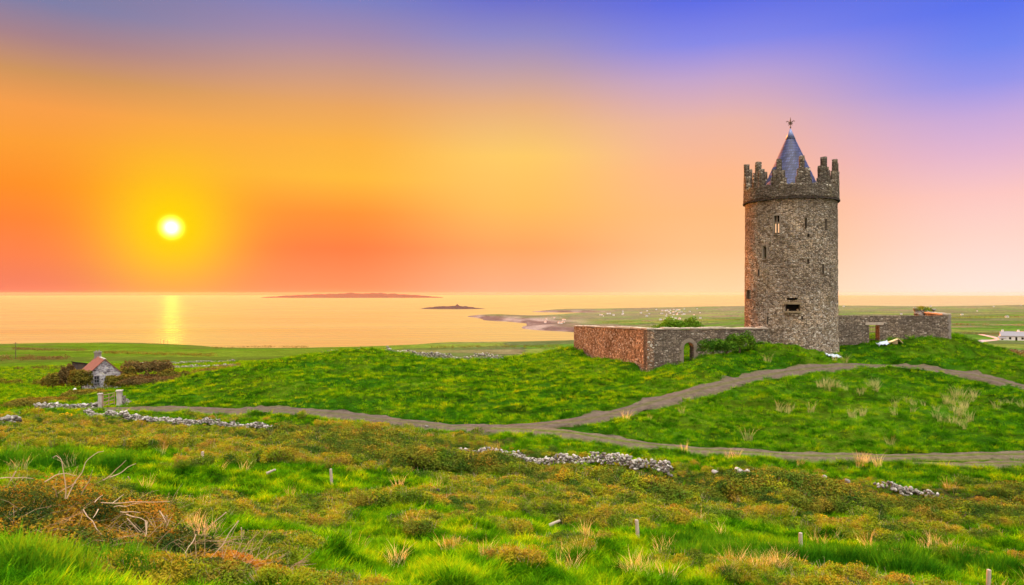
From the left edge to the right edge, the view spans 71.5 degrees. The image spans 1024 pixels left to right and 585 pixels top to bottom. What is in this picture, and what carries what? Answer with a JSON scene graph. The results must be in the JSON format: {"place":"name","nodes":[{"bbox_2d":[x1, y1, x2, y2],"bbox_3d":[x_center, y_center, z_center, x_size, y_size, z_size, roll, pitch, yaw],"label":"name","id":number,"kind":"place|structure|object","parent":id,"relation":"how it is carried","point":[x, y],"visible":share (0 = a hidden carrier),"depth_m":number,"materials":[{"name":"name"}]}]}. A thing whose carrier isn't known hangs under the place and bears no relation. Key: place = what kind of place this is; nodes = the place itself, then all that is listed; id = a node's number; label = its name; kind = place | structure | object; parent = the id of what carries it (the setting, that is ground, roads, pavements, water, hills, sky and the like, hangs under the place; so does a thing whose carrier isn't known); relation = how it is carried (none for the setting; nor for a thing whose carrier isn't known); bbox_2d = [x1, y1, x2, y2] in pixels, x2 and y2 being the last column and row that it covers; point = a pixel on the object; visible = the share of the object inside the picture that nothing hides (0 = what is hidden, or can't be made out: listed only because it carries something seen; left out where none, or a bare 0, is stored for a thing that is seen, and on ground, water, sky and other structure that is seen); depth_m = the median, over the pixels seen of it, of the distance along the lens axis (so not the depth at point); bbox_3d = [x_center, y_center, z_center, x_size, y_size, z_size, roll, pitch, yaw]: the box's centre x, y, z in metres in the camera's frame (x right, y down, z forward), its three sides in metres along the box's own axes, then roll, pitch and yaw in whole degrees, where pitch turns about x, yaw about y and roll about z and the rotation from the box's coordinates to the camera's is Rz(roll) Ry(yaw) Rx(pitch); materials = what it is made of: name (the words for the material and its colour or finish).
{"place":"outdoors","nodes":[
{"label":"outdoors","id":0,"kind":"place"},
{"bbox_2d":[261,293,442,297],"bbox_3d":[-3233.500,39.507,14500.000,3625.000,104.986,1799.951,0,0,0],"label":"island","id":1,"kind":"structure","parent":0,"point":[364,295],"depth_m":14024.93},
{"bbox_2d":[0,305,1023,584],"bbox_3d":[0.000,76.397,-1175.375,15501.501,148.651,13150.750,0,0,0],"label":"ground","id":2,"kind":"structure","parent":0,"point":[724,315],"depth_m":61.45,"materials":[{"name":"green plant"}]},
{"bbox_2d":[0,415,21,422],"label":"dry stone wall","id":3,"kind":"structure","parent":2,"relation":"on","point":[13,418],"depth_m":41.49,"materials":[{"name":"grey stone"}]},
{"bbox_2d":[0,378,40,384],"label":"hedge","id":4,"kind":"object","parent":2,"relation":"on","point":[38,381],"visible":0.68,"depth_m":137.75,"materials":[{"name":"plant"}]},
{"bbox_2d":[0,354,72,361],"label":"hedge","id":5,"kind":"object","parent":2,"relation":"on","point":[37,357],"visible":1,"depth_m":298.47,"materials":[{"name":"green plant"}]},
{"bbox_2d":[0,396,78,407],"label":"hedge","id":6,"kind":"object","parent":2,"relation":"on","point":[23,402],"visible":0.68,"depth_m":67.42,"materials":[{"name":"plant"}]},
{"bbox_2d":[14,363,70,369],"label":"hedge","id":7,"kind":"object","parent":2,"relation":"on","point":[42,366],"visible":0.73,"depth_m":197.21,"materials":[{"name":"green plant"}]},
{"bbox_2d":[11,346,88,350],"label":"hedge","id":8,"kind":"object","parent":2,"relation":"on","point":[23,348],"visible":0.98,"depth_m":525.06,"materials":[{"name":"green plant"}]},
{"bbox_2d":[40,372,64,387],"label":"bush","id":9,"kind":"object","parent":2,"relation":"on","point":[49,379],"visible":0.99,"depth_m":117.20,"materials":[{"name":"green plant"}]},
{"bbox_2d":[33,402,97,408],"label":"dry stone wall","id":10,"kind":"structure","parent":2,"relation":"on","point":[56,404],"depth_m":57.80,"materials":[{"name":"grey stone"}]},
{"bbox_2d":[57,363,75,386],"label":"bush","id":11,"kind":"object","parent":2,"relation":"on","point":[63,373],"visible":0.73,"depth_m":117.47,"materials":[{"name":"plant"}]},
{"bbox_2d":[66,368,93,388],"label":"bush","id":12,"kind":"object","parent":2,"relation":"on","point":[80,377],"visible":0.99,"depth_m":107.36,"materials":[{"name":"green plant"}]},
{"bbox_2d":[72,362,87,369],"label":"shed","id":13,"kind":"structure","parent":2,"relation":"on","point":[78,365],"depth_m":123.83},
{"bbox_2d":[78,364,83,369],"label":"door","id":14,"kind":"structure","parent":13,"relation":"in","point":[80,366],"depth_m":123.73,"materials":[{"name":"grey"}]},
{"bbox_2d":[59,387,112,397],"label":"hedge","id":15,"kind":"object","parent":2,"relation":"on","point":[78,392],"visible":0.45,"depth_m":73.19,"materials":[{"name":"plant"}]},
{"bbox_2d":[97,393,102,407],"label":"gate pillar","id":16,"kind":"structure","parent":2,"relation":"on","point":[100,399],"depth_m":59.37,"materials":[{"name":"stone"}]},
{"bbox_2d":[103,392,114,405],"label":"field gate","id":17,"kind":"structure","parent":16,"relation":"attached to","point":[108,397],"depth_m":59.65,"materials":[{"name":"wood"}]},
{"bbox_2d":[82,350,121,388],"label":"cottage","id":18,"kind":"structure","parent":2,"relation":"on","point":[99,366],"depth_m":112.14,"materials":[{"name":"grey stone"}]},
{"bbox_2d":[93,375,99,383],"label":"window","id":19,"kind":"structure","parent":18,"relation":"in","point":[96,378],"depth_m":111.27,"materials":[{"name":"grey glass"}]},
{"bbox_2d":[0,451,227,555],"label":"bramble thicket","id":20,"kind":"object","parent":2,"relation":"on","point":[13,511],"visible":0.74,"depth_m":12.05,"materials":[{"name":"brown plant"}]},
{"bbox_2d":[115,390,122,405],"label":"gate pillar","id":21,"kind":"structure","parent":2,"relation":"on","point":[119,393],"depth_m":59.84,"materials":[{"name":"stone"}]},
{"bbox_2d":[103,373,139,388],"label":"bush","id":22,"kind":"object","parent":2,"relation":"on","point":[111,380],"visible":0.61,"depth_m":106.13,"materials":[{"name":"plant"}]},
{"bbox_2d":[122,395,131,405],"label":"dry stone wall","id":23,"kind":"structure","parent":2,"relation":"on","point":[124,399],"depth_m":60.59,"materials":[{"name":"grey stone"}]},
{"bbox_2d":[120,365,136,374],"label":"bush","id":24,"kind":"object","parent":2,"relation":"on","point":[131,368],"visible":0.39,"depth_m":115.56,"materials":[{"name":"green plant"}]},
{"bbox_2d":[120,359,174,372],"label":"hedge","id":25,"kind":"object","parent":2,"relation":"on","point":[151,366],"visible":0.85,"depth_m":149.37,"materials":[{"name":"brown plant"}]},
{"bbox_2d":[138,373,159,383],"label":"bush","id":26,"kind":"object","parent":2,"relation":"on","point":[150,375],"visible":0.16,"depth_m":111.85,"materials":[{"name":"plant"}]},
{"bbox_2d":[116,375,183,384],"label":"hedge","id":27,"kind":"object","parent":2,"relation":"on","point":[140,379],"visible":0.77,"depth_m":78.73,"materials":[{"name":"plant"}]},
{"bbox_2d":[103,350,218,356],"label":"hedge","id":28,"kind":"object","parent":2,"relation":"on","point":[158,353],"visible":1,"depth_m":384.91,"materials":[{"name":"plant"}]},
{"bbox_2d":[157,369,189,376],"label":"bush","id":29,"kind":"object","parent":2,"relation":"on","point":[166,372],"visible":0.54,"depth_m":115.41,"materials":[{"name":"green plant"}]},
{"bbox_2d":[83,408,271,428],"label":"dry stone wall","id":30,"kind":"structure","parent":2,"relation":"on","point":[128,417],"depth_m":47.96,"materials":[{"name":"grey stone"}]},
{"bbox_2d":[142,359,235,363],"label":"dry stone wall","id":31,"kind":"structure","parent":2,"relation":"on","point":[199,362],"depth_m":227.55,"materials":[{"name":"grey stone"}]},
{"bbox_2d":[172,368,218,376],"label":"hedge","id":32,"kind":"object","parent":2,"relation":"on","point":[208,369],"visible":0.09,"depth_m":84.17,"materials":[{"name":"green plant"}]},
{"bbox_2d":[176,363,235,367],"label":"dry stone wall","id":33,"kind":"structure","parent":2,"relation":"on","point":[201,366],"depth_m":177.51,"materials":[{"name":"grey stone"}]},
{"bbox_2d":[104,511,314,583],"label":"bramble thicket","id":34,"kind":"object","parent":2,"relation":"on","point":[225,555],"visible":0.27,"depth_m":11.57,"materials":[{"name":"brown plant"}]},
{"bbox_2d":[190,363,240,372],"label":"hedge","id":35,"kind":"object","parent":2,"relation":"on","point":[231,365],"visible":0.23,"depth_m":134.17,"materials":[{"name":"green plant"}]},
{"bbox_2d":[214,345,308,347],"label":"hedge","id":36,"kind":"object","parent":2,"relation":"on","point":[297,346],"visible":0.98,"depth_m":622.96,"materials":[{"name":"green plant"}]},
{"bbox_2d":[329,469,332,484],"bbox_3d":[-6.584,6.792,25.944,0.152,0.796,0.114,0,0,0],"label":"fence post","id":37,"kind":"object","parent":2,"relation":"on","point":[331,476],"visible":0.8,"depth_m":25.90,"materials":[{"name":"grey wood"}]},
{"bbox_2d":[385,346,502,358],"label":"dry stone wall","id":38,"kind":"structure","parent":2,"relation":"on","point":[431,354],"depth_m":91.71,"materials":[{"name":"grey stone"}]},
{"bbox_2d":[431,343,558,348],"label":"hedge","id":39,"kind":"object","parent":2,"relation":"on","point":[476,346],"visible":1,"depth_m":499.99,"materials":[{"name":"green plant"}]},
{"bbox_2d":[0,406,1023,584],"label":"scrub","id":40,"kind":"object","parent":2,"relation":"on","point":[597,494],"visible":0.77,"depth_m":26.36,"materials":[{"name":"plant"}]},
{"bbox_2d":[0,441,1023,582],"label":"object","id":41,"kind":"object","parent":2,"relation":"on","point":[912,560],"visible":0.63,"depth_m":18.26,"materials":[{"name":"green plant"}]},
{"bbox_2d":[0,353,1023,584],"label":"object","id":42,"kind":"object","parent":2,"relation":"on","point":[789,411],"visible":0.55,"depth_m":23.29,"materials":[{"name":"beige plant"}]},
{"bbox_2d":[549,519,559,526],"bbox_3d":[1.266,6.835,21.155,0.352,0.215,0.108,0,0,0],"label":"driftwood","id":43,"kind":"object","parent":2,"relation":"on","point":[554,522],"visible":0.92,"depth_m":21.13,"materials":[{"name":"grey wood"}]},
{"bbox_2d":[460,446,672,476],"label":"dry stone wall","id":44,"kind":"structure","parent":2,"relation":"on","point":[632,464],"depth_m":32.68,"materials":[{"name":"grey stone"}]},
{"bbox_2d":[635,519,639,536],"bbox_3d":[3.459,6.613,19.575,0.158,0.781,0.114,0,0,0],"label":"fence post","id":45,"kind":"object","parent":2,"relation":"on","point":[636,525],"visible":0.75,"depth_m":19.54,"materials":[{"name":"grey wood"}]},
{"bbox_2d":[574,325,767,371],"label":"courtyard wall","id":46,"kind":"structure","parent":2,"relation":"on","point":[644,348],"depth_m":67.75,"materials":[{"name":"stone"}]},
{"bbox_2d":[607,319,740,322],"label":"hedge","id":47,"kind":"object","parent":2,"relation":"on","point":[659,321],"visible":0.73,"depth_m":1871.38,"materials":[{"name":"green plant"}]},
{"bbox_2d":[652,316,705,329],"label":"bush","id":48,"kind":"object","parent":2,"relation":"on","point":[688,322],"visible":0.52,"depth_m":91.53,"materials":[{"name":"green plant"}]},
{"bbox_2d":[696,338,729,354],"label":"bush","id":49,"kind":"object","parent":2,"relation":"on","point":[711,346],"visible":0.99,"depth_m":65.43,"materials":[{"name":"green plant"}]},
{"bbox_2d":[716,341,738,353],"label":"bush","id":50,"kind":"object","parent":2,"relation":"on","point":[730,346],"visible":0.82,"depth_m":65.60,"materials":[{"name":"green plant"}]},
{"bbox_2d":[725,330,757,352],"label":"bush","id":51,"kind":"object","parent":2,"relation":"on","point":[741,340],"visible":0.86,"depth_m":66.56,"materials":[{"name":"green plant"}]},
{"bbox_2d":[743,117,839,353],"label":"round tower","id":52,"kind":"structure","parent":2,"relation":"on","point":[790,204],"depth_m":68.26,"materials":[{"name":"stone"}]},
{"bbox_2d":[746,290,749,298],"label":"small window","id":53,"kind":"structure","parent":52,"relation":"in","point":[747,291],"depth_m":72.05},
{"bbox_2d":[761,244,767,259],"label":"arched window","id":54,"kind":"structure","parent":52,"relation":"in","point":[764,248],"depth_m":69.54,"materials":[{"name":"stone"}]},
{"bbox_2d":[772,213,780,235],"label":"window","id":55,"kind":"structure","parent":52,"relation":"in","point":[776,218],"depth_m":68.63,"materials":[{"name":"stone"}]},
{"bbox_2d":[799,532,802,544],"bbox_3d":[7.900,6.923,19.438,0.128,0.775,0.114,0,0,0],"label":"fence post","id":56,"kind":"object","parent":2,"relation":"on","point":[800,536],"visible":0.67,"depth_m":19.40,"materials":[{"name":"grey wood"}]},
{"bbox_2d":[877,340,889,345],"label":"crumpled sheet","id":57,"kind":"object","parent":2,"relation":"on","point":[886,342],"visible":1,"depth_m":70.52,"materials":[{"name":"white fabric"}]},
{"bbox_2d":[838,312,950,345],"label":"courtyard wall","id":58,"kind":"structure","parent":2,"relation":"on","point":[853,329],"depth_m":72.00,"materials":[{"name":"stone"}]},
{"bbox_2d":[888,338,902,343],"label":"leaning boards","id":59,"kind":"object","parent":2,"relation":"on","point":[894,341],"visible":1,"depth_m":70.65,"materials":[{"name":"beige wood"}]},
{"bbox_2d":[873,481,938,497],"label":"dry stone wall","id":60,"kind":"structure","parent":2,"relation":"on","point":[910,490],"depth_m":30.53,"materials":[{"name":"grey stone"}]},
{"bbox_2d":[913,306,935,315],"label":"ruined stub","id":61,"kind":"object","parent":2,"relation":"on","point":[920,310],"visible":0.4,"depth_m":81.82,"materials":[{"name":"grey stone"}]},
{"bbox_2d":[951,330,998,335],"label":"hedge","id":62,"kind":"object","parent":2,"relation":"on","point":[977,333],"visible":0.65,"depth_m":545.34,"materials":[{"name":"green plant"}]},
{"bbox_2d":[951,323,1023,325],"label":"hedge","id":63,"kind":"object","parent":2,"relation":"on","point":[980,324],"visible":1,"depth_m":889.05,"materials":[{"name":"plant"}]},
{"bbox_2d":[986,569,990,584],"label":"fence post","id":64,"kind":"object","parent":2,"relation":"on","point":[988,575],"visible":1,"depth_m":16.97,"materials":[{"name":"beige wood"}]},
{"bbox_2d":[953,315,1023,318],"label":"hedge","id":65,"kind":"object","parent":2,"relation":"on","point":[982,316],"visible":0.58,"depth_m":1470.80,"materials":[{"name":"green plant"}]},
{"bbox_2d":[999,330,1023,340],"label":"farmhouse","id":66,"kind":"object","parent":2,"relation":"on","point":[1012,335],"visible":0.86,"depth_m":418.53,"materials":[{"name":"white paint"}]},
{"bbox_2d":[1009,349,1023,356],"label":"hedge","id":67,"kind":"object","parent":2,"relation":"on","point":[1021,352],"visible":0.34,"depth_m":174.73,"materials":[{"name":"plant"}]},
{"bbox_2d":[0,295,1023,347],"bbox_3d":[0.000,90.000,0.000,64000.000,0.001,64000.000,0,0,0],"label":"sea","id":68,"kind":"structure","parent":0,"point":[238,321],"depth_m":2748.16,"materials":[{"name":"orange liquid"}]},
{"bbox_2d":[422,304,482,308],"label":"islet","id":69,"kind":"object","parent":68,"relation":"in","point":[457,306],"visible":0.89,"depth_m":4057.76,"materials":[{"name":"beige stone"}]},
{"bbox_2d":[0,0,1023,295],"label":"sky","id":70,"kind":"structure","parent":0,"point":[148,147],"materials":[{"name":"orange"}]},
{"bbox_2d":[63,363,1023,434],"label":"track","id":71,"kind":"structure","parent":0,"point":[713,388],"depth_m":52.28,"materials":[{"name":"grey gravel"}]},
{"bbox_2d":[486,426,1023,463],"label":"path","id":72,"kind":"structure","parent":0,"point":[813,456],"depth_m":38.05,"materials":[{"name":"grey gravel"}]},
{"bbox_2d":[908,460,1023,468],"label":"path","id":73,"kind":"structure","parent":0,"point":[993,463],"depth_m":35.66,"materials":[{"name":"grey gravel"}]},
{"bbox_2d":[978,334,997,341],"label":"road","id":74,"kind":"structure","parent":0,"point":[995,338],"depth_m":485.79,"materials":[{"name":"beige"}]}
]}

